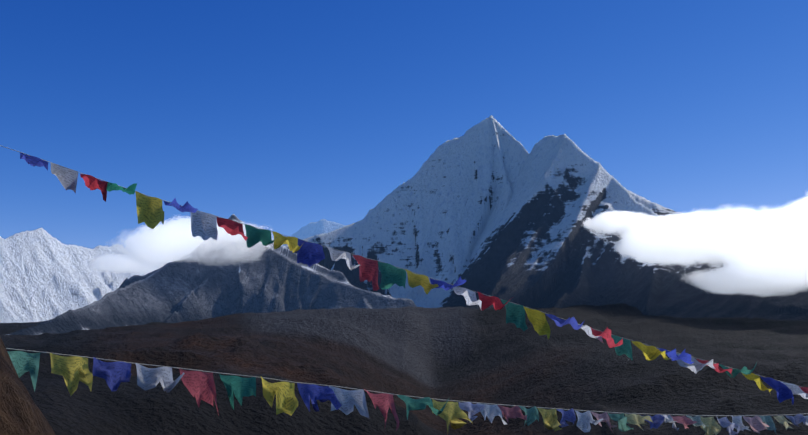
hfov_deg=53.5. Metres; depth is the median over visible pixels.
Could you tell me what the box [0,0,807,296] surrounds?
sky
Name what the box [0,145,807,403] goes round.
prayer flags
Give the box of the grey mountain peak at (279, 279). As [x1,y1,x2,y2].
[6,214,415,334]
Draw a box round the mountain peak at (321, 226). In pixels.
[283,219,346,245]
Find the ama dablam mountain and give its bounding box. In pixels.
[284,115,807,319]
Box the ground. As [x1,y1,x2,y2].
[0,303,807,434]
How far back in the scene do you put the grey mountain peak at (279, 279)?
6224.76 m
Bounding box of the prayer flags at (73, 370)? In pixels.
[6,348,807,434]
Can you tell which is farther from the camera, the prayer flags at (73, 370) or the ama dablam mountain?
the ama dablam mountain
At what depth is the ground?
3050.20 m
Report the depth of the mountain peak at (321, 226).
15943.85 m
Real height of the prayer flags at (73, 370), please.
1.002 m
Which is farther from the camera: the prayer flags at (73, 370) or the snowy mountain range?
the snowy mountain range
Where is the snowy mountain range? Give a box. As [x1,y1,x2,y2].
[0,228,163,322]

